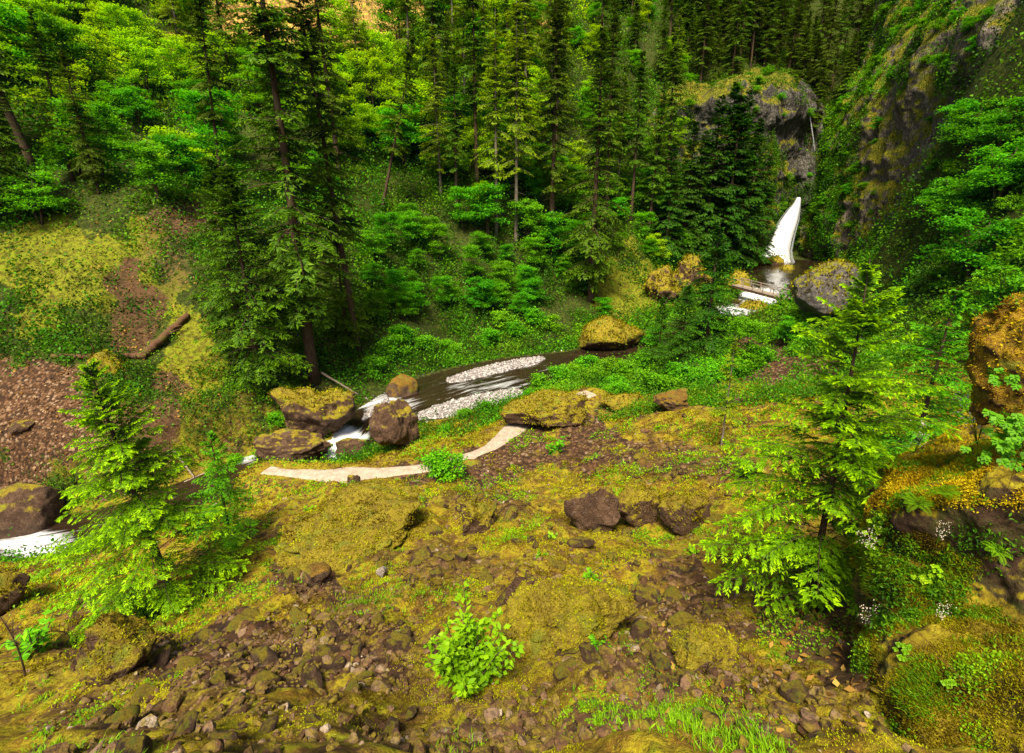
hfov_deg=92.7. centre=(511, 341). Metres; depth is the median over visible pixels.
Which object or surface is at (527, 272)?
maple tree
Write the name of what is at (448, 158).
maple tree
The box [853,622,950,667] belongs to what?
dry stem
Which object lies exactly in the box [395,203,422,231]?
maple tree
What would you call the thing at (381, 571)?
stone
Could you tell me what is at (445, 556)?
rock
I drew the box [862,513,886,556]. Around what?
hanging plant
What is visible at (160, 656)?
rock
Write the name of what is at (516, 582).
boulder
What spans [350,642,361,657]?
rock
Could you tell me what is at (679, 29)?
fir tree
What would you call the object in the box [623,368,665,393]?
shrub
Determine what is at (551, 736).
loose stones
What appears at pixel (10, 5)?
maple tree
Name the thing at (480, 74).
maple tree
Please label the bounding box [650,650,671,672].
rock
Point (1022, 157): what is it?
shrub
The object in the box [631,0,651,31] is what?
maple tree
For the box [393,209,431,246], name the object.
maple tree
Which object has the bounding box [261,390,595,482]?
path
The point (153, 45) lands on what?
maple tree
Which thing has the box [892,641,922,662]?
hanging plant
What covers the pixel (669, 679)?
rock
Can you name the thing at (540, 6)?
maple tree
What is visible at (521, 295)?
maple tree
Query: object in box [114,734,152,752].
rock
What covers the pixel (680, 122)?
maple tree
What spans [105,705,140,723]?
rock
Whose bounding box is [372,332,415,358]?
shrub
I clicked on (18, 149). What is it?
fir tree
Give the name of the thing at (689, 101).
shrub
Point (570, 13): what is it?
maple tree
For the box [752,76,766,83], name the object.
shrub
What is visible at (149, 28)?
maple tree
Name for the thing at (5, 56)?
fir tree
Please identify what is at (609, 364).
shrub
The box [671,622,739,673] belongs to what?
boulder
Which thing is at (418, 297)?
maple tree
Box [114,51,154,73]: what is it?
maple tree
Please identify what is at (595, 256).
fir tree
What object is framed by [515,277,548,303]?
maple tree
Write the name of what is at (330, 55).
maple tree
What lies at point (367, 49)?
maple tree
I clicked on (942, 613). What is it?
flower spray
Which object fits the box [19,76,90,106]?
maple tree
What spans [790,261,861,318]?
boulder
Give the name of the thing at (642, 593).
rock
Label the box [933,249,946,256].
shrub
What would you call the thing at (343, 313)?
hemlock tree
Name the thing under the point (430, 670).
rock
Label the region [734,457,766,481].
green plant
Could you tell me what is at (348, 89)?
maple tree
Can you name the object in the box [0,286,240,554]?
ground plants
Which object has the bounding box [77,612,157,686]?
boulder
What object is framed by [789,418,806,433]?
green plant
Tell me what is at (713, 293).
hemlock tree
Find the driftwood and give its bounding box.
[179,458,194,477]
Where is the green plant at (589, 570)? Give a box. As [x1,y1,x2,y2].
[582,567,602,580]
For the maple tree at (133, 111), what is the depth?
56.63 m
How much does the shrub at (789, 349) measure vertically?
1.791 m
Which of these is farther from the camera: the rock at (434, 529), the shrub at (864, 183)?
the shrub at (864, 183)
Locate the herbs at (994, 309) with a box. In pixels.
[968,294,1023,413]
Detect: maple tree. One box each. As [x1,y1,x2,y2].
[0,0,54,15]
[0,0,72,89]
[0,18,42,52]
[0,28,50,83]
[0,43,37,84]
[0,170,81,225]
[3,0,23,26]
[7,24,76,68]
[19,9,107,91]
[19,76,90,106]
[20,0,78,30]
[28,95,131,181]
[31,41,79,74]
[32,110,96,149]
[34,130,116,176]
[35,0,99,22]
[37,14,77,45]
[50,0,104,25]
[52,27,124,94]
[64,22,104,55]
[67,106,139,161]
[79,3,115,39]
[88,77,144,116]
[91,1,134,49]
[92,1,147,60]
[104,35,181,99]
[104,86,164,128]
[107,138,197,202]
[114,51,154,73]
[116,8,169,42]
[126,32,162,76]
[139,125,215,176]
[147,132,208,191]
[149,0,185,25]
[151,37,197,81]
[160,34,210,75]
[166,34,205,55]
[166,76,206,121]
[169,40,198,73]
[170,1,205,32]
[170,87,256,165]
[172,90,248,153]
[173,30,237,90]
[174,0,222,37]
[197,131,254,182]
[214,29,256,67]
[223,70,287,114]
[229,57,265,80]
[234,47,293,93]
[254,10,300,52]
[256,37,291,72]
[256,100,299,132]
[272,153,316,182]
[287,29,327,59]
[293,90,325,114]
[293,144,320,171]
[304,150,343,191]
[309,0,367,69]
[313,44,345,67]
[317,62,366,119]
[318,115,370,154]
[335,20,393,69]
[335,51,370,88]
[342,44,372,70]
[343,47,400,115]
[343,100,387,143]
[356,230,391,259]
[359,262,384,282]
[361,289,391,320]
[364,29,422,87]
[366,99,422,134]
[366,103,434,168]
[368,211,403,253]
[369,0,423,47]
[378,75,402,100]
[382,266,411,308]
[387,44,431,91]
[389,78,428,113]
[389,78,441,143]
[391,290,420,320]
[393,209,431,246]
[394,84,449,160]
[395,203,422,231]
[398,52,430,78]
[398,267,422,284]
[398,281,431,315]
[401,19,435,42]
[403,24,439,51]
[405,248,426,266]
[418,216,443,242]
[419,138,471,180]
[420,223,455,261]
[425,0,450,20]
[428,274,460,307]
[438,93,480,149]
[441,31,490,67]
[443,185,484,231]
[443,281,462,301]
[451,0,476,20]
[454,181,509,238]
[456,113,502,159]
[459,14,487,41]
[460,230,495,261]
[460,243,487,282]
[460,276,503,311]
[465,132,514,180]
[465,283,503,313]
[467,180,489,210]
[468,59,490,87]
[470,108,500,143]
[474,0,503,32]
[475,30,504,54]
[476,77,508,101]
[478,149,493,178]
[481,95,509,122]
[483,122,528,170]
[486,260,519,284]
[487,34,506,56]
[489,0,527,29]
[490,53,510,78]
[490,282,515,307]
[497,102,526,132]
[497,244,517,260]
[500,29,539,86]
[503,158,538,190]
[507,197,548,250]
[507,291,535,315]
[510,99,546,142]
[512,263,540,286]
[514,56,540,79]
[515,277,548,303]
[518,167,548,198]
[519,66,552,111]
[521,236,552,266]
[522,143,550,165]
[525,143,550,186]
[526,210,581,260]
[527,228,546,247]
[528,0,547,27]
[532,26,551,52]
[547,162,589,218]
[549,156,567,174]
[553,254,571,275]
[560,162,587,195]
[561,12,572,29]
[563,139,589,172]
[565,219,591,256]
[568,25,590,50]
[573,102,594,122]
[576,23,608,65]
[577,76,595,95]
[577,86,604,111]
[577,248,599,265]
[578,114,602,134]
[578,210,600,237]
[579,276,601,291]
[584,175,625,200]
[585,2,601,20]
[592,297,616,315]
[598,81,619,98]
[602,115,635,151]
[608,196,630,220]
[613,232,627,250]
[620,173,654,207]
[623,17,644,47]
[625,48,645,74]
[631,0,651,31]
[631,211,656,243]
[636,166,663,202]
[640,233,673,260]
[641,0,658,19]
[641,136,661,159]
[641,326,672,346]
[642,238,660,258]
[647,196,681,226]
[655,174,680,209]
[656,36,685,59]
[658,226,682,245]
[661,116,689,150]
[663,52,692,78]
[667,227,693,251]
[670,251,683,264]
[671,232,694,259]
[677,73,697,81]
[717,314,772,365]
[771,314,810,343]
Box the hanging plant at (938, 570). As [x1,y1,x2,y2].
[931,564,942,577]
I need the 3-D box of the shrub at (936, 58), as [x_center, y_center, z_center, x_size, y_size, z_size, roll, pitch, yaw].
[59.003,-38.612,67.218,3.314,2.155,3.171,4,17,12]
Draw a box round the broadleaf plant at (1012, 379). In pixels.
[985,366,1022,389]
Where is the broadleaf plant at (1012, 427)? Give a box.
[960,408,1023,471]
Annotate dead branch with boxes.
[320,372,357,394]
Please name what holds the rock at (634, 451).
on the terrain at (14, 728)
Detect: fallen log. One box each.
[50,345,147,358]
[141,313,190,356]
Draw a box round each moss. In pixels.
[0,253,861,688]
[0,333,971,752]
[849,506,1023,752]
[860,423,1023,517]
[964,291,1023,430]
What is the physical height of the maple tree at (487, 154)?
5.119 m
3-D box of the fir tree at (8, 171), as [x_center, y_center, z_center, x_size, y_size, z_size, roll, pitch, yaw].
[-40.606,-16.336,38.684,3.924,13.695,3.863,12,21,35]
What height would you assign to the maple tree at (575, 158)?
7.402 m
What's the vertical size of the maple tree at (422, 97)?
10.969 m
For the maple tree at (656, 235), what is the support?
on the terrain at (14, 728)
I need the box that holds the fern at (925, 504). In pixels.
[901,492,934,514]
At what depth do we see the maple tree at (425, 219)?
62.22 m
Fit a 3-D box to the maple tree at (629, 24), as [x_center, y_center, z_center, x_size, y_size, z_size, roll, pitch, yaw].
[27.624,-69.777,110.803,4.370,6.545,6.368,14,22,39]
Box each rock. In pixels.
[53,632,70,646]
[89,704,116,720]
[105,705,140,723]
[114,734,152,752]
[130,683,155,704]
[144,710,156,715]
[147,644,170,666]
[154,620,164,629]
[158,668,173,681]
[165,639,176,647]
[172,710,197,733]
[175,655,202,671]
[190,628,214,642]
[199,643,220,653]
[202,612,210,617]
[202,641,213,647]
[208,730,237,739]
[209,669,225,683]
[211,666,217,673]
[212,632,222,639]
[225,614,253,631]
[226,642,237,652]
[230,650,243,659]
[236,643,244,651]
[241,607,259,616]
[250,644,279,664]
[252,670,281,681]
[259,716,278,733]
[260,518,276,525]
[272,609,280,614]
[276,525,283,535]
[278,572,293,586]
[285,567,301,581]
[289,606,308,621]
[292,662,305,675]
[293,622,305,637]
[300,664,322,690]
[302,653,310,661]
[305,714,321,722]
[311,610,320,619]
[313,644,339,662]
[326,619,338,632]
[334,655,345,667]
[338,640,349,648]
[346,564,351,571]
[346,605,355,610]
[346,678,360,691]
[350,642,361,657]
[357,670,372,680]
[371,613,383,624]
[375,559,387,568]
[383,716,399,735]
[386,631,414,652]
[397,619,404,626]
[400,625,410,635]
[402,573,417,581]
[404,705,416,720]
[407,559,420,566]
[410,545,431,562]
[423,524,443,535]
[427,660,440,672]
[429,544,435,549]
[429,567,444,577]
[438,553,453,561]
[439,502,448,507]
[455,551,467,562]
[456,495,462,503]
[464,717,471,722]
[468,545,476,550]
[473,485,482,491]
[479,570,493,583]
[495,588,506,606]
[501,506,517,521]
[509,674,516,680]
[511,538,521,542]
[527,536,535,542]
[532,541,538,548]
[535,687,545,698]
[548,557,564,570]
[552,451,560,456]
[553,657,579,680]
[554,648,577,657]
[566,536,595,547]
[571,553,583,565]
[579,642,603,663]
[593,527,601,533]
[599,444,613,449]
[606,552,618,559]
[612,455,621,459]
[618,634,628,644]
[621,528,632,535]
[626,620,633,627]
[630,617,651,641]
[631,449,639,453]
[633,452,642,460]
[633,559,640,566]
[634,584,659,602]
[640,641,657,650]
[650,550,668,557]
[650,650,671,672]
[653,671,660,677]
[654,674,680,690]
[661,562,671,569]
[663,586,683,599]
[667,610,696,626]
[672,565,687,574]
[674,625,682,631]
[675,555,688,558]
[676,668,694,676]
[678,470,687,474]
[698,445,710,453]
[702,603,713,614]
[707,514,723,522]
[710,481,718,487]
[721,560,729,567]
[724,490,732,496]
[724,590,734,596]
[744,456,755,463]
[778,679,808,703]
[802,613,815,625]
[808,730,824,737]
[818,646,830,656]
[823,599,846,609]
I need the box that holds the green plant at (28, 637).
[0,603,62,660]
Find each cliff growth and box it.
[651,62,828,264]
[793,0,966,261]
[960,0,1023,97]
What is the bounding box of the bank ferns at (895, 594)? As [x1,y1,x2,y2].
[851,501,1023,640]
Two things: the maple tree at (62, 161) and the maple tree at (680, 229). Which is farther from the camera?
the maple tree at (680, 229)
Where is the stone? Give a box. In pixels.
[376,566,387,577]
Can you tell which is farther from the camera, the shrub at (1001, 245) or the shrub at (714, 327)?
the shrub at (714, 327)
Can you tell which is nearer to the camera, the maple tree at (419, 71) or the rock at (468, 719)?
the rock at (468, 719)
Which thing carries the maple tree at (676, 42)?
on the terrain at (14, 728)
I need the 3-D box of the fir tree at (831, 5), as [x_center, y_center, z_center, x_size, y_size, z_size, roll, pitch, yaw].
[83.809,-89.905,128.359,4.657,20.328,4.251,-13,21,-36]
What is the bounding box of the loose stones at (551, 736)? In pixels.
[8,517,917,752]
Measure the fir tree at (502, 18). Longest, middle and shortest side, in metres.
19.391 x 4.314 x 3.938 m
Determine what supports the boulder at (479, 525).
on the terrain at (14, 728)
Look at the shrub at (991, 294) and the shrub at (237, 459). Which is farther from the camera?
the shrub at (237, 459)
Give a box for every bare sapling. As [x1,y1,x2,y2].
[0,608,40,674]
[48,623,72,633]
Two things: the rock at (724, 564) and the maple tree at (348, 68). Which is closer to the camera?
the rock at (724, 564)
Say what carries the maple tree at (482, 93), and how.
on the terrain at (14, 728)
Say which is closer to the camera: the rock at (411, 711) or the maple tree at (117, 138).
the rock at (411, 711)
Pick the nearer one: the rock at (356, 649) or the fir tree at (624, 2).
the rock at (356, 649)
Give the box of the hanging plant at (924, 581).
[908,570,932,591]
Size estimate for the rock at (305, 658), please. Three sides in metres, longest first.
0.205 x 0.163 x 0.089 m
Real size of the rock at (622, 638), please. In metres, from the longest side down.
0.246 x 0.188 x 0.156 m
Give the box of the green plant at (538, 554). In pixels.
[535,548,547,557]
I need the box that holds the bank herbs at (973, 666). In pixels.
[843,416,1023,752]
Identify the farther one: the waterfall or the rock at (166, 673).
the waterfall
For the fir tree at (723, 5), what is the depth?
113.90 m
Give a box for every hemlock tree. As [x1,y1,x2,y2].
[188,156,273,329]
[192,163,315,392]
[316,221,373,348]
[639,299,674,368]
[653,284,708,374]
[665,224,744,359]
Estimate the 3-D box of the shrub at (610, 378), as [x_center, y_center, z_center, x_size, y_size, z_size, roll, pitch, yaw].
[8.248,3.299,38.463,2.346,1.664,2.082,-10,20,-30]
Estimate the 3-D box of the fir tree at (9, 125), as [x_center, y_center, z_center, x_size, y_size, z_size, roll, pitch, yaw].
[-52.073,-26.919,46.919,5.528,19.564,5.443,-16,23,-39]
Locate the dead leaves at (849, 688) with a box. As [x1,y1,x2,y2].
[620,586,869,747]
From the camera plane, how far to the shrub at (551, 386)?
35.86 m
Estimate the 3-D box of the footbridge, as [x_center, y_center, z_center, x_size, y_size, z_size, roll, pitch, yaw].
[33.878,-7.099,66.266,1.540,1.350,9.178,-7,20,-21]
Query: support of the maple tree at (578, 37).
on the terrain at (14, 728)
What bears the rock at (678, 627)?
on the terrain at (14, 728)
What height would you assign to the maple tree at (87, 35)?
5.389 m
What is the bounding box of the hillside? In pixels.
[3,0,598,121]
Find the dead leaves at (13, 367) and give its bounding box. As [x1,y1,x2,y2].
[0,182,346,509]
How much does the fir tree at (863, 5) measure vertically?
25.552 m
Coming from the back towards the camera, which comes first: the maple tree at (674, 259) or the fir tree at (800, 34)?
the fir tree at (800, 34)
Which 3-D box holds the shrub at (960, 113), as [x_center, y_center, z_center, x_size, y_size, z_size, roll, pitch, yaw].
[36.259,-16.625,38.102,5.031,4.360,4.594,16,24,42]
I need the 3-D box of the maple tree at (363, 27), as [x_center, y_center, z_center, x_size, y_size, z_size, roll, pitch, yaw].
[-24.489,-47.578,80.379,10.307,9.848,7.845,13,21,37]
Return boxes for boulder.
[0,482,65,538]
[0,567,30,615]
[8,419,35,433]
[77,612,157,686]
[83,352,123,376]
[252,428,333,461]
[270,387,356,438]
[274,478,423,570]
[302,562,331,585]
[335,437,373,457]
[347,475,360,484]
[369,398,419,445]
[386,374,417,397]
[454,459,482,470]
[459,501,496,535]
[500,390,587,427]
[501,576,637,659]
[504,576,539,604]
[564,486,619,532]
[578,316,645,349]
[598,394,640,412]
[618,482,660,528]
[645,265,681,303]
[653,388,687,410]
[657,493,711,535]
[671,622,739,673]
[673,255,711,291]
[725,271,749,291]
[739,300,766,309]
[768,256,783,264]
[780,264,793,269]
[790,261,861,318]
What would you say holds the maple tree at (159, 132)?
on the terrain at (14, 728)
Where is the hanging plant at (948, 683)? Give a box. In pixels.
[940,673,956,688]
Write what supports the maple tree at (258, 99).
on the terrain at (14, 728)
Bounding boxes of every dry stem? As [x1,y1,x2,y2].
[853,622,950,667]
[854,588,964,683]
[1007,440,1023,489]
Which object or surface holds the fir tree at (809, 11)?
on the terrain at (14, 728)
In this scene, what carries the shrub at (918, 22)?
on the cliff at (890, 153)
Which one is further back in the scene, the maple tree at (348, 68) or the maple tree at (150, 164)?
the maple tree at (348, 68)
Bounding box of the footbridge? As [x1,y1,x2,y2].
[731,278,792,299]
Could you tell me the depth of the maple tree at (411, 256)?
59.22 m
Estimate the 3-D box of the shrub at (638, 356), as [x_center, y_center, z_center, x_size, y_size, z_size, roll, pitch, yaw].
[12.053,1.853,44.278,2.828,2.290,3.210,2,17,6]
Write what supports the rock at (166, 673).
on the terrain at (14, 728)
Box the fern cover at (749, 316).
[630,255,895,369]
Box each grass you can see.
[4,413,953,752]
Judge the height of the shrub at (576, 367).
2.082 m
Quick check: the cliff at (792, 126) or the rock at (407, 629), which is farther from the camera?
the cliff at (792, 126)
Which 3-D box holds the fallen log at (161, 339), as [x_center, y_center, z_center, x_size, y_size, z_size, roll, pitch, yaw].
[-25.550,-0.377,36.520,1.088,2.734,4.240,5,18,16]
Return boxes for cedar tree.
[650,144,688,265]
[670,118,706,259]
[678,130,714,263]
[679,95,733,270]
[699,81,750,264]
[699,91,756,279]
[721,90,760,267]
[726,118,771,269]
[745,154,779,264]
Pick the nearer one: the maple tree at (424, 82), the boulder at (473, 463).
the boulder at (473, 463)
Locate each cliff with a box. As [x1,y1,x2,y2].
[646,67,824,264]
[796,0,1023,262]
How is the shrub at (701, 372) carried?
on the terrain at (14, 728)
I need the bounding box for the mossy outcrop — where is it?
[967,293,1023,434]
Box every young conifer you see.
[42,358,252,646]
[181,430,260,549]
[692,261,961,621]
[707,338,743,445]
[837,278,891,366]
[840,288,974,483]
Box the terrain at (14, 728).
[0,0,1023,752]
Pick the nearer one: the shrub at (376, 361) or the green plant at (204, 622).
the green plant at (204, 622)
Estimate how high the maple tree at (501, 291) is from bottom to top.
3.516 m
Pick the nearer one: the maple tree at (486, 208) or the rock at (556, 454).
the rock at (556, 454)
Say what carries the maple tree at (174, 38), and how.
on the terrain at (14, 728)
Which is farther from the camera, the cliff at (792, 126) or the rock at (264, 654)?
the cliff at (792, 126)
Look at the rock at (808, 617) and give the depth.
7.06 m
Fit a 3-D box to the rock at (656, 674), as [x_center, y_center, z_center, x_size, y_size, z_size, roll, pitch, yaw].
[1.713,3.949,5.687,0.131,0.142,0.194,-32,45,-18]
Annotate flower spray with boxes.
[856,525,879,552]
[858,604,879,628]
[910,421,929,453]
[935,521,953,543]
[935,603,952,621]
[952,391,984,443]
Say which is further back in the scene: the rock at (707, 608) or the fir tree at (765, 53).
the fir tree at (765, 53)
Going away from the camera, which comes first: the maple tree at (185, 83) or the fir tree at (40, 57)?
the fir tree at (40, 57)
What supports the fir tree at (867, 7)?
on the terrain at (14, 728)
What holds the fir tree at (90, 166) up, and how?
on the terrain at (14, 728)
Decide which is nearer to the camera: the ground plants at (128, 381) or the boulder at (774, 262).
the ground plants at (128, 381)
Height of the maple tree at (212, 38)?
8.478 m
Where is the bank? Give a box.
[851,424,1023,752]
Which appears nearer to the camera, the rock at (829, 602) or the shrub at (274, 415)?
the rock at (829, 602)
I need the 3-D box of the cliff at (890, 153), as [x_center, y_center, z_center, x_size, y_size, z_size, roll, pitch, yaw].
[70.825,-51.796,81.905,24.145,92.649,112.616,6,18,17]
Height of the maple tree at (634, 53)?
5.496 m
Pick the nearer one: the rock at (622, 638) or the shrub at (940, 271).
the rock at (622, 638)
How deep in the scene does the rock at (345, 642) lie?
7.69 m
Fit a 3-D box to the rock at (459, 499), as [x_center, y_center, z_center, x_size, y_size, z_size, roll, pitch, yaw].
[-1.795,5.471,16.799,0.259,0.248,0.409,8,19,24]
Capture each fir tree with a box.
[0,0,29,88]
[0,25,39,169]
[0,85,43,219]
[0,91,27,156]
[0,124,34,202]
[22,5,91,181]
[57,50,116,194]
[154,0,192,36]
[182,0,237,179]
[205,0,245,91]
[216,0,371,385]
[255,15,302,178]
[281,0,370,352]
[294,0,354,172]
[341,0,367,98]
[375,33,419,210]
[384,0,425,78]
[409,0,458,148]
[418,25,458,194]
[437,14,456,122]
[440,49,469,203]
[443,0,478,118]
[452,0,496,182]
[469,0,500,88]
[470,12,519,237]
[492,0,540,245]
[498,0,514,72]
[502,0,545,91]
[529,0,582,241]
[535,0,572,76]
[537,0,576,154]
[557,24,632,303]
[586,0,631,212]
[589,0,614,46]
[607,0,629,13]
[611,65,634,194]
[614,0,622,44]
[617,0,633,12]
[619,46,654,224]
[627,0,645,48]
[628,0,642,45]
[638,78,671,236]
[650,0,671,83]
[650,35,688,193]
[660,0,682,46]
[667,8,687,88]
[672,0,699,36]
[680,0,697,52]
[685,0,702,48]
[685,13,696,73]
[692,0,717,81]
[692,0,718,76]
[695,1,720,63]
[709,27,723,84]
[711,0,731,42]
[711,0,732,62]
[716,0,734,42]
[717,1,728,49]
[718,0,749,76]
[719,0,752,65]
[733,0,758,67]
[743,1,759,45]
[745,0,767,68]
[746,0,771,66]
[748,0,761,53]
[749,0,780,67]
[759,0,775,61]
[770,0,792,58]
[770,2,787,62]
[774,49,786,69]
[775,0,808,83]
[781,0,798,28]
[782,0,815,69]
[788,1,805,44]
[793,10,813,74]
[794,20,814,78]
[797,0,815,25]
[798,16,819,70]
[803,33,822,84]
[805,56,829,150]
[807,0,845,97]
[809,0,834,54]
[820,1,838,32]
[828,0,854,89]
[832,30,859,103]
[841,0,860,58]
[847,0,874,67]
[850,11,865,73]
[854,2,874,67]
[857,2,874,31]
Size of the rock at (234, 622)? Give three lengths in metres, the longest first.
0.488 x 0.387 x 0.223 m
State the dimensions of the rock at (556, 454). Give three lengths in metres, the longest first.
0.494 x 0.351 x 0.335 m
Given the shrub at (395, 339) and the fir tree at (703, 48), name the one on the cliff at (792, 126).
the fir tree at (703, 48)
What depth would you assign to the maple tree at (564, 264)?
69.47 m
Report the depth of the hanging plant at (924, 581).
4.95 m
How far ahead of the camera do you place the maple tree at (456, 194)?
66.45 m
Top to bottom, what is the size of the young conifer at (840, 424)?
6.256 m
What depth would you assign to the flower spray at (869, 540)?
5.43 m
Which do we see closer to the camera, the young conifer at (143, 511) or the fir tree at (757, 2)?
the young conifer at (143, 511)
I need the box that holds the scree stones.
[0,368,189,500]
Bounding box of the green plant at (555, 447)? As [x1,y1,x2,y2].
[545,435,567,454]
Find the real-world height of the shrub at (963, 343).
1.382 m
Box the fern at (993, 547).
[980,541,1012,565]
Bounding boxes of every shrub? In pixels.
[124,581,174,621]
[223,453,246,466]
[247,449,264,459]
[265,410,284,428]
[354,353,389,381]
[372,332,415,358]
[384,323,420,343]
[411,332,439,351]
[415,444,469,482]
[421,581,524,699]
[437,423,452,431]
[438,339,464,353]
[453,406,471,417]
[474,326,502,346]
[474,401,491,410]
[489,308,522,328]
[505,319,531,336]
[521,306,550,325]
[521,387,534,396]
[527,370,556,390]
[536,383,562,390]
[539,313,563,331]
[548,364,582,386]
[555,361,582,376]
[573,354,599,373]
[580,362,608,378]
[593,354,625,376]
[601,373,626,385]
[601,382,615,392]
[604,378,632,393]
[614,358,641,375]
[620,385,642,393]
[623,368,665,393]
[630,347,656,370]
[658,372,686,391]
[662,358,702,387]
[681,363,722,385]
[685,99,696,104]
[690,355,726,383]
[702,351,748,378]
[703,318,721,332]
[731,82,744,88]
[733,355,759,376]
[736,342,778,370]
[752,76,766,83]
[752,84,763,92]
[756,354,779,363]
[760,65,774,75]
[767,325,786,336]
[777,91,788,99]
[781,341,803,352]
[782,306,806,328]
[786,172,794,180]
[788,312,828,330]
[791,328,827,352]
[806,108,816,118]
[813,323,850,344]
[815,195,827,206]
[823,116,830,124]
[828,213,836,224]
[833,100,846,112]
[835,146,851,157]
[839,183,851,194]
[842,220,855,229]
[844,161,860,176]
[857,181,869,188]
[864,88,874,96]
[866,54,882,67]
[868,116,883,131]
[878,1,892,14]
[884,66,894,80]
[886,24,903,35]
[900,5,910,16]
[902,18,917,29]
[907,168,998,234]
[909,15,933,32]
[909,40,920,51]
[911,0,926,11]
[911,181,940,215]
[913,53,933,66]
[914,207,1023,283]
[922,116,932,122]
[923,53,944,66]
[925,158,941,170]
[925,173,968,200]
[926,265,950,275]
[927,18,947,31]
[927,328,954,345]
[928,277,955,289]
[929,299,951,311]
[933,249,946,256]
[934,98,986,146]
[935,97,1006,157]
[939,159,963,176]
[940,10,956,26]
[942,159,957,165]
[944,336,968,355]
[949,7,968,20]
[952,264,1023,315]
[953,96,1023,157]
[956,136,1023,206]
[959,9,983,33]
[964,36,976,51]
[965,275,987,282]
[969,183,998,198]
[971,270,1012,286]
[976,221,1023,262]
[980,293,996,298]
[981,5,996,20]
[985,233,1022,254]
[992,192,1023,211]
[996,130,1023,143]
[1000,252,1022,264]
[1009,203,1023,235]
[1011,148,1023,167]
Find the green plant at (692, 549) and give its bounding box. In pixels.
[683,542,699,554]
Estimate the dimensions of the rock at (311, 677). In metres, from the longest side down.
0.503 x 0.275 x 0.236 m
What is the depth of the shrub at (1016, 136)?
33.62 m
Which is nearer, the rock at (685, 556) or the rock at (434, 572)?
the rock at (434, 572)
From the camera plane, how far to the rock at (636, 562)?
10.54 m
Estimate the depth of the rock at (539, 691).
5.75 m
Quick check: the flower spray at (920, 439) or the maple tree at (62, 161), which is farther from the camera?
the maple tree at (62, 161)
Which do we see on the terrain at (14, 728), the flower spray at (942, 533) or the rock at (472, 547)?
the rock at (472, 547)
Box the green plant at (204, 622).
[200,618,216,628]
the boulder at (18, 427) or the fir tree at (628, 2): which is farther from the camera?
the fir tree at (628, 2)
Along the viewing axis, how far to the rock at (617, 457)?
20.89 m
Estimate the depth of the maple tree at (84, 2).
68.23 m
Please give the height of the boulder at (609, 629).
1.256 m
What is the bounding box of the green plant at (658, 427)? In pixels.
[653,423,663,430]
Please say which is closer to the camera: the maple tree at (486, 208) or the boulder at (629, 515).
the boulder at (629, 515)
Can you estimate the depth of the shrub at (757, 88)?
95.42 m
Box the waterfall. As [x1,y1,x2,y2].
[765,197,800,262]
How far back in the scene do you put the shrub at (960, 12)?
65.31 m
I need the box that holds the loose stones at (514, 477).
[0,347,963,664]
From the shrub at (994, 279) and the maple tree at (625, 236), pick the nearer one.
the shrub at (994, 279)
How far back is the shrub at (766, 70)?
105.63 m
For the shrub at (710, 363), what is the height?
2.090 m
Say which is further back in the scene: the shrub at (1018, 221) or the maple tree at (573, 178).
the maple tree at (573, 178)
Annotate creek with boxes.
[0,259,822,561]
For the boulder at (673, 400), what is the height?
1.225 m
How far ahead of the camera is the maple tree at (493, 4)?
93.25 m
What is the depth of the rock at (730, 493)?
14.18 m
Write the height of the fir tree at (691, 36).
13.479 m
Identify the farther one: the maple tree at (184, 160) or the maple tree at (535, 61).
the maple tree at (535, 61)
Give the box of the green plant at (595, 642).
[588,634,611,650]
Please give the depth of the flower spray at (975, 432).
5.05 m
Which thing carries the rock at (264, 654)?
on the terrain at (14, 728)
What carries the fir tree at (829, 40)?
on the cliff at (792, 126)
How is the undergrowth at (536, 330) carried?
on the terrain at (14, 728)
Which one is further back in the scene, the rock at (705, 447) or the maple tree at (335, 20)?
the maple tree at (335, 20)
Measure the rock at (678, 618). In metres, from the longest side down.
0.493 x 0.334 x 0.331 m
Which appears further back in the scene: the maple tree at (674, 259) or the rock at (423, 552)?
the maple tree at (674, 259)
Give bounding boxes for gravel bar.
[326,350,561,438]
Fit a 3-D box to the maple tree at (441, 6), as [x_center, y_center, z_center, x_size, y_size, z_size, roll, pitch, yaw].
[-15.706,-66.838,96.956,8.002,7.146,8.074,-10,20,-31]
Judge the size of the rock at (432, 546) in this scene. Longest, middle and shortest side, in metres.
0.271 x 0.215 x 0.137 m
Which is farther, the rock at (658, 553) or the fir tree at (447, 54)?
the fir tree at (447, 54)
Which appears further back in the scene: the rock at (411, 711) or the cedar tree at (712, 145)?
the cedar tree at (712, 145)
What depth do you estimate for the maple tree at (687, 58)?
107.17 m
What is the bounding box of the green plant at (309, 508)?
[303,502,316,511]
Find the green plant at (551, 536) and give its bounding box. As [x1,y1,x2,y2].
[544,531,557,539]
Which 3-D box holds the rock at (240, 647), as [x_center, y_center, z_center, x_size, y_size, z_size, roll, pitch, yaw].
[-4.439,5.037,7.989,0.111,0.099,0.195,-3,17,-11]
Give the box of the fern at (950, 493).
[917,485,962,499]
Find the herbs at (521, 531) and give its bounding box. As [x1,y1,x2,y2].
[1,303,974,748]
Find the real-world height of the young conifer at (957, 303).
4.932 m
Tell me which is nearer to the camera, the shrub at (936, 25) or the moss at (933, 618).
the moss at (933, 618)
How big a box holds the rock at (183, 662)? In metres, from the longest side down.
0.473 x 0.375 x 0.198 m
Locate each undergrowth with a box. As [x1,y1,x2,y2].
[0,0,1023,561]
[848,227,1023,505]

